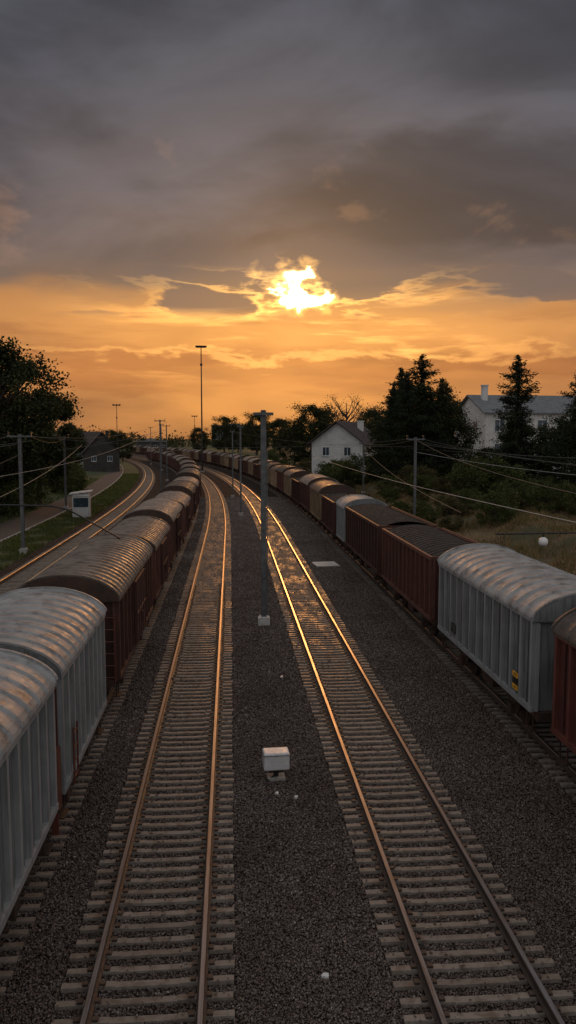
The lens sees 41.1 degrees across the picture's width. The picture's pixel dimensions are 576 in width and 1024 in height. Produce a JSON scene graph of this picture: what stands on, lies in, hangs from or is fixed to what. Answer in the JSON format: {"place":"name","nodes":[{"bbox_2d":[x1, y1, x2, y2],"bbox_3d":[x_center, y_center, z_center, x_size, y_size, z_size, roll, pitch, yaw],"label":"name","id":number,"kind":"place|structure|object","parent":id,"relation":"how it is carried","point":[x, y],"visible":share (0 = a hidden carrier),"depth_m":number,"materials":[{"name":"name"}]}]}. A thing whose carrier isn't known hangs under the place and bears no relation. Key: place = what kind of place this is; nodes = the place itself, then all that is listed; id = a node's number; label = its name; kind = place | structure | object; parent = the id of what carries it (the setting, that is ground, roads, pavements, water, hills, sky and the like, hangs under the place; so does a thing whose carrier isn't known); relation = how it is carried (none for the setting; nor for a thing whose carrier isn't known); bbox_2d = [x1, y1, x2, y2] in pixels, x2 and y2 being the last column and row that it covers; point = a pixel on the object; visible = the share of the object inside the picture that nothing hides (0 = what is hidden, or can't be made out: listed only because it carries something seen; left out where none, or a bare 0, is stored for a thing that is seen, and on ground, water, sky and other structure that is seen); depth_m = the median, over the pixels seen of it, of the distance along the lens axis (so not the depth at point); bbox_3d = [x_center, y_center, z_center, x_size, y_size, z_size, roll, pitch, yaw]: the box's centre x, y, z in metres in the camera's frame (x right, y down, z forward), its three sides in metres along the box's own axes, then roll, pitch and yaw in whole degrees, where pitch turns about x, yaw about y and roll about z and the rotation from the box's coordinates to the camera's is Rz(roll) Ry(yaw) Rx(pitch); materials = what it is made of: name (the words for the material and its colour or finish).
{"place":"outdoors","nodes":[
{"label":"outdoors","id":0,"kind":"place"},
{"bbox_2d":[0,477,97,522],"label":"meadow grass","id":1,"kind":"structure","parent":0,"point":[45,499],"depth_m":97.33,"materials":[{"name":"green plant"}]},
{"bbox_2d":[0,504,119,538],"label":"slack cable","id":2,"kind":"object","parent":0,"point":[63,509],"visible":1,"depth_m":27.57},
{"bbox_2d":[0,465,122,539],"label":"road","id":3,"kind":"structure","parent":0,"point":[13,526],"depth_m":81.22,"materials":[{"name":"grey asphalt"}]},
{"bbox_2d":[0,439,575,575],"bbox_3d":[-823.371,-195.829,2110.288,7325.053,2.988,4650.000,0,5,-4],"label":"ground","id":4,"kind":"structure","parent":0,"point":[128,468],"depth_m":49.49,"materials":[{"name":"green plant"}]},
{"bbox_2d":[0,378,27,464],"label":"broadleaf tree","id":5,"kind":"object","parent":4,"relation":"on","point":[3,406],"visible":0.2,"depth_m":80.51,"materials":[{"name":"green plant"}]},
{"bbox_2d":[0,470,34,517],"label":"shrub","id":6,"kind":"object","parent":4,"relation":"on","point":[10,510],"visible":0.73,"depth_m":75.96,"materials":[{"name":"green plant"}]},
{"bbox_2d":[6,434,31,553],"bbox_3d":[-17.773,-1.232,51.230,1.613,8.205,0.480,0,5,-4],"label":"utility pole","id":7,"kind":"object","parent":4,"relation":"on","point":[23,548],"visible":1,"depth_m":51.16,"materials":[{"name":"metal"}]},
{"bbox_2d":[6,476,50,509],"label":"shrub","id":8,"kind":"object","parent":4,"relation":"on","point":[30,490],"visible":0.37,"depth_m":83.85,"materials":[{"name":"green plant"}]},
{"bbox_2d":[0,332,74,513],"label":"broadleaf tree","id":9,"kind":"object","parent":4,"relation":"on","point":[20,371],"visible":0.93,"depth_m":75.70,"materials":[{"name":"green plant"}]},
{"bbox_2d":[4,385,90,504],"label":"broadleaf tree","id":10,"kind":"object","parent":4,"relation":"on","point":[57,472],"visible":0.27,"depth_m":87.79,"materials":[{"name":"green plant"}]},
{"bbox_2d":[59,434,68,508],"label":"railway mast","id":11,"kind":"object","parent":4,"relation":"on","point":[65,484],"visible":0.99,"depth_m":83.32,"materials":[{"name":"metal"}]},
{"bbox_2d":[45,461,89,493],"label":"shrub","id":12,"kind":"object","parent":4,"relation":"on","point":[73,485],"visible":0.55,"depth_m":108.05,"materials":[{"name":"green plant"}]},
{"bbox_2d":[0,473,139,570],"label":"green grass","id":13,"kind":"structure","parent":4,"relation":"on","point":[126,483],"depth_m":67.62,"materials":[{"name":"green plant"}]},
{"bbox_2d":[58,429,87,463],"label":"broadleaf tree","id":14,"kind":"object","parent":4,"relation":"on","point":[81,444],"visible":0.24,"depth_m":185.13,"materials":[{"name":"green plant"}]},
{"bbox_2d":[69,490,92,517],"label":"trackside booth","id":15,"kind":"object","parent":4,"relation":"on","point":[81,503],"visible":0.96,"depth_m":74.22,"materials":[{"name":"paint"}]},
{"bbox_2d":[73,498,87,506],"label":"window","id":16,"kind":"structure","parent":15,"relation":"in","point":[77,502],"depth_m":74.19,"materials":[{"name":"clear glass"}]},
{"bbox_2d":[81,430,121,471],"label":"house","id":17,"kind":"structure","parent":4,"relation":"on","point":[108,461],"depth_m":177.95,"materials":[{"name":"tile"}]},
{"bbox_2d":[111,432,135,461],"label":"broadleaf tree","id":18,"kind":"object","parent":4,"relation":"on","point":[126,455],"visible":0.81,"depth_m":256.04,"materials":[{"name":"green plant"}]},
{"bbox_2d":[136,439,165,446],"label":"industrial building","id":19,"kind":"structure","parent":4,"relation":"on","point":[154,442],"depth_m":384.85,"materials":[{"name":"grey glass"}]},
{"bbox_2d":[188,427,209,449],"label":"broadleaf tree","id":20,"kind":"object","parent":4,"relation":"on","point":[194,434],"visible":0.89,"depth_m":295.34,"materials":[{"name":"green plant"}]},
{"bbox_2d":[195,345,206,471],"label":"floodlight mast","id":21,"kind":"object","parent":4,"relation":"on","point":[199,346],"visible":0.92,"depth_m":174.75,"materials":[{"name":"metal"}]},
{"bbox_2d":[209,415,239,451],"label":"broadleaf tree","id":22,"kind":"object","parent":4,"relation":"on","point":[225,420],"visible":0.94,"depth_m":261.66,"materials":[{"name":"green plant"}]},
{"bbox_2d":[237,424,243,515],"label":"railway mast","id":23,"kind":"object","parent":4,"relation":"on","point":[240,513],"visible":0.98,"depth_m":75.83,"materials":[{"name":"metal"}]},
{"bbox_2d":[56,423,454,449],"bbox_3d":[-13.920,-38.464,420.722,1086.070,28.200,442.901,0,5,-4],"label":"distant wood","id":24,"kind":"object","parent":4,"relation":"on","point":[172,442],"visible":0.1,"depth_m":487.80,"materials":[{"name":"green plant"}]},
{"bbox_2d":[238,410,273,454],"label":"broadleaf tree","id":25,"kind":"object","parent":4,"relation":"on","point":[249,425],"visible":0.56,"depth_m":232.17,"materials":[{"name":"green plant"}]},
{"bbox_2d":[253,410,272,625],"bbox_3d":[-0.998,0.320,31.386,0.800,8.900,0.480,0,5,-4],"label":"railway mast","id":26,"kind":"object","parent":4,"relation":"on","point":[263,618],"visible":0.97,"depth_m":31.29,"materials":[{"name":"metal"}]},
{"bbox_2d":[266,417,291,451],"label":"broadleaf tree","id":27,"kind":"object","parent":4,"relation":"on","point":[272,425],"visible":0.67,"depth_m":197.93,"materials":[{"name":"green plant"}]},
{"bbox_2d":[0,454,575,1023],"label":"ballast bed","id":28,"kind":"object","parent":4,"relation":"on","point":[216,480],"visible":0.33,"depth_m":14.70,"materials":[{"name":"grey gravel"}]},
{"bbox_2d":[0,458,154,594],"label":"railway track","id":29,"kind":"structure","parent":28,"relation":"on","point":[41,562],"depth_m":60.00,"materials":[{"name":"metal"}]},
{"bbox_2d":[0,457,198,995],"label":"railway track","id":30,"kind":"structure","parent":28,"relation":"on","point":[7,932],"depth_m":16.62,"materials":[{"name":"metal"}]},
{"bbox_2d":[0,648,58,934],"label":"freight wagon","id":31,"kind":"object","parent":30,"relation":"on","point":[29,805],"visible":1,"depth_m":11.58,"materials":[{"name":"silver metal"}]},
{"bbox_2d":[0,587,106,835],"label":"freight wagon","id":32,"kind":"object","parent":30,"relation":"on","point":[59,632],"visible":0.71,"depth_m":15.46,"materials":[{"name":"silver metal"}]},
{"bbox_2d":[15,533,152,696],"bbox_3d":[-6.215,3.179,24.719,3.104,3.937,10.250,0,5,-4],"label":"freight wagon","id":33,"kind":"object","parent":30,"relation":"on","point":[112,573],"visible":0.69,"depth_m":22.21,"materials":[{"name":"brown paint"}]},
{"bbox_2d":[105,516,169,609],"bbox_3d":[-6.971,2.357,34.758,2.944,3.656,8.850,0,5,-4],"label":"freight wagon","id":34,"kind":"object","parent":30,"relation":"on","point":[153,532],"visible":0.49,"depth_m":33.71,"materials":[{"name":"brown paint"}]},
{"bbox_2d":[120,497,182,570],"bbox_3d":[-7.697,1.356,44.379,2.944,3.816,9.450,0,5,-4],"label":"freight wagon","id":35,"kind":"object","parent":30,"relation":"on","point":[168,511],"visible":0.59,"depth_m":42.23,"materials":[{"name":"brown paint"}]},
{"bbox_2d":[155,491,190,543],"bbox_3d":[-8.482,0.496,54.815,2.944,3.535,8.850,0,5,-4],"label":"freight wagon","id":36,"kind":"object","parent":30,"relation":"on","point":[183,499],"visible":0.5,"depth_m":53.75,"materials":[{"name":"brown paint"}]},
{"bbox_2d":[158,480,196,525],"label":"freight wagon","id":37,"kind":"object","parent":30,"relation":"on","point":[187,487],"visible":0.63,"depth_m":62.12,"materials":[{"name":"brown paint"}]},
{"bbox_2d":[173,476,199,509],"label":"freight wagon","id":38,"kind":"object","parent":30,"relation":"on","point":[195,481],"visible":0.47,"depth_m":74.59,"materials":[{"name":"brown paint"}]},
{"bbox_2d":[174,469,200,496],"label":"freight wagon","id":39,"kind":"object","parent":30,"relation":"on","point":[190,473],"visible":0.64,"depth_m":82.36,"materials":[{"name":"brown paint"}]},
{"bbox_2d":[51,455,234,1023],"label":"railway track","id":40,"kind":"structure","parent":28,"relation":"on","point":[216,505],"depth_m":14.90,"materials":[{"name":"metal"}]},
{"bbox_2d":[262,747,289,786],"bbox_3d":[-0.259,5.737,17.250,0.600,0.710,0.606,-1,6,-7],"label":"trackside cabinet","id":41,"kind":"object","parent":28,"relation":"on","point":[276,760],"visible":1,"depth_m":17.18,"materials":[{"name":"white metal"}]},
{"bbox_2d":[121,452,575,799],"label":"railway track","id":42,"kind":"structure","parent":28,"relation":"on","point":[484,686],"depth_m":24.01,"materials":[{"name":"metal"}]},
{"bbox_2d":[270,465,281,492],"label":"freight wagon","id":43,"kind":"object","parent":42,"relation":"on","point":[273,476],"visible":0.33,"depth_m":105.74,"materials":[{"name":"beige paint"}]},
{"bbox_2d":[276,465,303,497],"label":"freight wagon","id":44,"kind":"object","parent":42,"relation":"on","point":[282,469],"visible":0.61,"depth_m":97.14,"materials":[{"name":"brown paint"}]},
{"bbox_2d":[291,477,303,510],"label":"freight wagon","id":45,"kind":"object","parent":42,"relation":"on","point":[295,489],"visible":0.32,"depth_m":80.50,"materials":[{"name":"brown paint"}]},
{"bbox_2d":[283,468,312,503],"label":"freight wagon","id":46,"kind":"object","parent":42,"relation":"on","point":[289,474],"visible":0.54,"depth_m":88.01,"materials":[{"name":"beige paint"}]},
{"bbox_2d":[300,474,337,518],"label":"freight wagon","id":47,"kind":"object","parent":42,"relation":"on","point":[307,481],"visible":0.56,"depth_m":71.69,"materials":[{"name":"brown paint"}]},
{"bbox_2d":[309,480,355,529],"bbox_3d":[3.638,-0.603,64.589,2.990,3.866,8.450,0,5,-5],"label":"freight wagon","id":48,"kind":"object","parent":42,"relation":"on","point":[319,488],"visible":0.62,"depth_m":62.17,"materials":[{"name":"beige paint"}]},
{"bbox_2d":[321,493,351,542],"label":"freight wagon","id":49,"kind":"object","parent":42,"relation":"on","point":[328,511],"visible":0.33,"depth_m":55.74,"materials":[{"name":"brown paint"}]},
{"bbox_2d":[336,494,386,555],"bbox_3d":[4.746,0.849,50.003,2.840,3.753,5.050,0,5,-4],"label":"freight wagon","id":50,"kind":"object","parent":42,"relation":"on","point":[342,503],"visible":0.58,"depth_m":49.18,"materials":[{"name":"silver metal"}]},
{"bbox_2d":[345,504,437,586],"bbox_3d":[5.344,1.722,42.072,2.910,3.530,12.050,0,5,-4],"label":"freight wagon","id":51,"kind":"object","parent":42,"relation":"on","point":[365,524],"visible":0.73,"depth_m":40.72,"materials":[{"name":"brown paint"}]},
{"bbox_2d":[381,524,478,635],"bbox_3d":[6.133,2.725,31.600,2.910,3.530,10.350,0,5,-4],"label":"freight wagon","id":52,"kind":"object","parent":42,"relation":"on","point":[412,554],"visible":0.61,"depth_m":30.61,"materials":[{"name":"brown paint"}]},
{"bbox_2d":[437,543,575,731],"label":"freight wagon","id":53,"kind":"object","parent":42,"relation":"on","point":[502,609],"visible":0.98,"depth_m":20.37,"materials":[{"name":"silver metal"}]},
{"bbox_2d":[551,607,575,765],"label":"freight wagon","id":54,"kind":"object","parent":42,"relation":"on","point":[563,726],"visible":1,"depth_m":16.39,"materials":[{"name":"red paint"}]},
{"bbox_2d":[132,454,575,1023],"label":"railway track","id":55,"kind":"structure","parent":28,"relation":"on","point":[326,704],"depth_m":14.87,"materials":[{"name":"metal"}]},
{"bbox_2d":[275,424,309,464],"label":"broadleaf tree","id":56,"kind":"object","parent":4,"relation":"on","point":[283,438],"visible":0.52,"depth_m":154.96,"materials":[{"name":"green plant"}]},
{"bbox_2d":[283,401,334,459],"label":"broadleaf tree","id":57,"kind":"object","parent":4,"relation":"on","point":[299,425],"visible":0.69,"depth_m":148.00,"materials":[{"name":"green plant"}]},
{"bbox_2d":[315,458,352,479],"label":"shrub","id":58,"kind":"object","parent":4,"relation":"on","point":[322,470],"visible":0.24,"depth_m":101.26,"materials":[{"name":"green plant"}]},
{"bbox_2d":[324,458,361,485],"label":"shrub","id":59,"kind":"object","parent":4,"relation":"on","point":[337,468],"visible":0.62,"depth_m":96.79,"materials":[{"name":"green plant"}]},
{"bbox_2d":[319,394,367,426],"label":"bare tree","id":60,"kind":"object","parent":4,"relation":"on","point":[345,416],"visible":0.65,"depth_m":132.25,"materials":[{"name":"brown plant"}]},
{"bbox_2d":[306,421,381,475],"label":"house","id":61,"kind":"structure","parent":4,"relation":"on","point":[336,435],"depth_m":104.67,"materials":[{"name":"paint"}]},
{"bbox_2d":[345,453,377,484],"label":"shrub","id":62,"kind":"object","parent":4,"relation":"on","point":[368,476],"visible":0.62,"depth_m":95.83,"materials":[{"name":"green plant"}]},
{"bbox_2d":[373,474,402,497],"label":"shrub","id":63,"kind":"object","parent":4,"relation":"on","point":[391,483],"visible":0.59,"depth_m":79.70,"materials":[{"name":"green plant"}]},
{"bbox_2d":[381,487,401,501],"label":"shrub","id":64,"kind":"object","parent":4,"relation":"on","point":[389,491],"visible":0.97,"depth_m":72.89,"materials":[{"name":"green plant"}]},
{"bbox_2d":[370,383,413,484],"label":"conifer tree","id":65,"kind":"object","parent":4,"relation":"on","point":[395,467],"visible":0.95,"depth_m":84.30,"materials":[{"name":"green plant"}]},
{"bbox_2d":[360,403,424,477],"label":"broadleaf tree","id":66,"kind":"object","parent":4,"relation":"on","point":[376,435],"visible":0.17,"depth_m":88.86,"materials":[{"name":"green plant"}]},
{"bbox_2d":[369,367,427,465],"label":"conifer tree","id":67,"kind":"object","parent":4,"relation":"on","point":[401,374],"visible":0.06,"depth_m":93.06,"materials":[{"name":"green plant"}]},
{"bbox_2d":[388,499,411,512],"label":"shrub","id":68,"kind":"object","parent":4,"relation":"on","point":[401,503],"visible":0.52,"depth_m":62.95,"materials":[{"name":"green plant"}]},
{"bbox_2d":[367,371,439,479],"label":"conifer tree","id":69,"kind":"object","parent":4,"relation":"on","point":[408,400],"visible":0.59,"depth_m":85.98,"materials":[{"name":"green plant"}]},
{"bbox_2d":[358,353,466,466],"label":"conifer tree","id":70,"kind":"object","parent":4,"relation":"on","point":[422,372],"visible":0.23,"depth_m":87.89,"materials":[{"name":"green plant"}]},
{"bbox_2d":[395,462,435,494],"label":"shrub","id":71,"kind":"object","parent":4,"relation":"on","point":[422,470],"visible":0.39,"depth_m":75.80,"materials":[{"name":"green plant"}]},
{"bbox_2d":[407,435,423,515],"bbox_3d":[10.071,-2.558,60.958,1.413,7.019,0.480,0,5,-4],"label":"utility pole","id":72,"kind":"object","parent":4,"relation":"on","point":[415,439],"visible":0.92,"depth_m":60.81,"materials":[{"name":"metal"}]},
{"bbox_2d":[374,380,460,465],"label":"broadleaf tree","id":73,"kind":"object","parent":4,"relation":"on","point":[428,387],"visible":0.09,"depth_m":87.24,"materials":[{"name":"green plant"}]},
{"bbox_2d":[402,473,437,497],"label":"shrub","id":74,"kind":"object","parent":4,"relation":"on","point":[419,484],"visible":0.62,"depth_m":72.91,"materials":[{"name":"green plant"}]},
{"bbox_2d":[407,499,433,515],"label":"shrub","id":75,"kind":"object","parent":4,"relation":"on","point":[424,503],"visible":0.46,"depth_m":62.96,"materials":[{"name":"green plant"}]},
{"bbox_2d":[416,505,441,523],"bbox_3d":[10.089,0.259,55.173,2.029,1.521,1.881,0,5,-5],"label":"shrub","id":76,"kind":"object","parent":4,"relation":"on","point":[433,516],"visible":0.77,"depth_m":54.85,"materials":[{"name":"green plant"}]},
{"bbox_2d":[408,377,470,477],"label":"conifer tree","id":77,"kind":"object","parent":4,"relation":"on","point":[441,435],"visible":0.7,"depth_m":86.35,"materials":[{"name":"green plant"}]},
{"bbox_2d":[418,382,467,476],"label":"conifer tree","id":78,"kind":"object","parent":4,"relation":"on","point":[448,389],"visible":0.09,"depth_m":88.59,"materials":[{"name":"green plant"}]},
{"bbox_2d":[431,473,461,494],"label":"shrub","id":79,"kind":"object","parent":4,"relation":"on","point":[441,481],"visible":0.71,"depth_m":69.88,"materials":[{"name":"green plant"}]},
{"bbox_2d":[433,493,460,516],"bbox_3d":[12.329,-0.478,59.265,2.502,1.964,2.294,-1,6,-15],"label":"shrub","id":80,"kind":"object","parent":4,"relation":"on","point":[447,500],"visible":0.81,"depth_m":58.83,"materials":[{"name":"green plant"}]},
{"bbox_2d":[438,516,464,531],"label":"shrub","id":81,"kind":"object","parent":4,"relation":"on","point":[447,521],"visible":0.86,"depth_m":50.97,"materials":[{"name":"green plant"}]},
{"bbox_2d":[417,393,487,474],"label":"broadleaf tree","id":82,"kind":"object","parent":4,"relation":"on","point":[464,430],"visible":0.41,"depth_m":86.84,"materials":[{"name":"green plant"}]},
{"bbox_2d":[454,502,475,516],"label":"shrub","id":83,"kind":"object","parent":4,"relation":"on","point":[462,507],"visible":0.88,"depth_m":57.26,"materials":[{"name":"green plant"}]},
{"bbox_2d":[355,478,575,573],"bbox_3d":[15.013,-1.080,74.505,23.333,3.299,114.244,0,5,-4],"label":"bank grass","id":84,"kind":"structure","parent":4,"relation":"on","point":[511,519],"depth_m":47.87,"materials":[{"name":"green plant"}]},
{"bbox_2d":[453,488,477,504],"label":"shrub","id":85,"kind":"object","parent":4,"relation":"on","point":[462,493],"visible":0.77,"depth_m":61.14,"materials":[{"name":"green plant"}]},
{"bbox_2d":[445,455,511,494],"bbox_3d":[15.904,-2.790,64.486,5.571,4.176,5.165,5,7,41],"label":"shrub","id":86,"kind":"object","parent":4,"relation":"on","point":[470,470],"visible":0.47,"depth_m":63.87,"materials":[{"name":"green plant"}]},
{"bbox_2d":[463,445,503,487],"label":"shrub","id":87,"kind":"object","parent":4,"relation":"on","point":[482,454],"visible":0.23,"depth_m":67.05,"materials":[{"name":"green plant"}]},
{"bbox_2d":[467,488,521,527],"bbox_3d":[13.538,-0.306,50.393,3.484,2.612,3.230,2,6,17],"label":"shrub","id":88,"kind":"object","parent":4,"relation":"on","point":[505,516],"visible":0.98,"depth_m":49.90,"materials":[{"name":"green plant"}]},
{"bbox_2d":[464,457,532,497],"bbox_3d":[17.311,-2.481,62.945,5.329,3.995,4.941,3,6,32],"label":"shrub","id":89,"kind":"object","parent":4,"relation":"on","point":[507,471],"visible":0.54,"depth_m":62.08,"materials":[{"name":"green plant"}]},
{"bbox_2d":[502,490,526,508],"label":"shrub","id":90,"kind":"object","parent":4,"relation":"on","point":[522,503],"visible":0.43,"depth_m":55.08,"materials":[{"name":"green plant"}]},
{"bbox_2d":[455,385,575,470],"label":"house","id":91,"kind":"structure","parent":4,"relation":"on","point":[483,405],"depth_m":101.42,"materials":[{"name":"white paint"}]},
{"bbox_2d":[495,479,538,506],"bbox_3d":[17.187,-1.356,57.616,3.222,2.415,2.987,2,6,17],"label":"shrub","id":92,"kind":"object","parent":4,"relation":"on","point":[520,487],"visible":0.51,"depth_m":57.16,"materials":[{"name":"green plant"}]},
{"bbox_2d":[497,421,558,479],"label":"broadleaf tree","id":93,"kind":"object","parent":4,"relation":"on","point":[535,441],"visible":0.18,"depth_m":66.61,"materials":[{"name":"green plant"}]},
{"bbox_2d":[486,354,572,498],"bbox_3d":[19.904,-6.965,64.701,6.069,12.622,9.120,-13,14,-67],"label":"conifer tree","id":94,"kind":"object","parent":4,"relation":"on","point":[518,445],"visible":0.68,"depth_m":64.83,"materials":[{"name":"green plant"}]},
{"bbox_2d":[514,476,554,503],"bbox_3d":[19.563,-1.504,60.763,3.679,2.758,3.411,-3,6,-27],"label":"shrub","id":95,"kind":"object","parent":4,"relation":"on","point":[542,480],"visible":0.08,"depth_m":60.74,"materials":[{"name":"green plant"}]},
{"bbox_2d":[495,532,575,545],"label":"globe lamp","id":96,"kind":"object","parent":4,"relation":"on","point":[543,541],"visible":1,"depth_m":27.39,"materials":[{"name":"glass"}]},
{"bbox_2d":[525,480,570,513],"bbox_3d":[18.216,-1.075,53.699,3.267,2.449,3.028,3,6,27],"label":"shrub","id":97,"kind":"object","parent":4,"relation":"on","point":[547,492],"visible":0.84,"depth_m":53.31,"materials":[{"name":"green plant"}]},
{"bbox_2d":[525,372,575,489],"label":"conifer tree","id":98,"kind":"object","parent":4,"relation":"on","point":[567,440],"visible":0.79,"depth_m":61.63,"materials":[{"name":"green plant"}]},
{"bbox_2d":[536,422,574,492],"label":"broadleaf tree","id":99,"kind":"object","parent":4,"relation":"on","point":[548,466],"visible":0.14,"depth_m":67.05,"materials":[{"name":"green plant"}]},
{"bbox_2d":[558,483,575,515],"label":"shrub","id":100,"kind":"object","parent":4,"relation":"on","point":[570,507],"visible":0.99,"depth_m":51.65,"materials":[{"name":"green plant"}]},
{"bbox_2d":[0,0,575,438],"label":"sky","id":101,"kind":"structure","parent":0,"point":[323,198],"materials":[{"name":"orange"}]},
{"bbox_2d":[317,457,575,522],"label":"overhead wire","id":102,"kind":"object","parent":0,"point":[471,499],"visible":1,"depth_m":30.32,"materials":[{"name":"black metal"}]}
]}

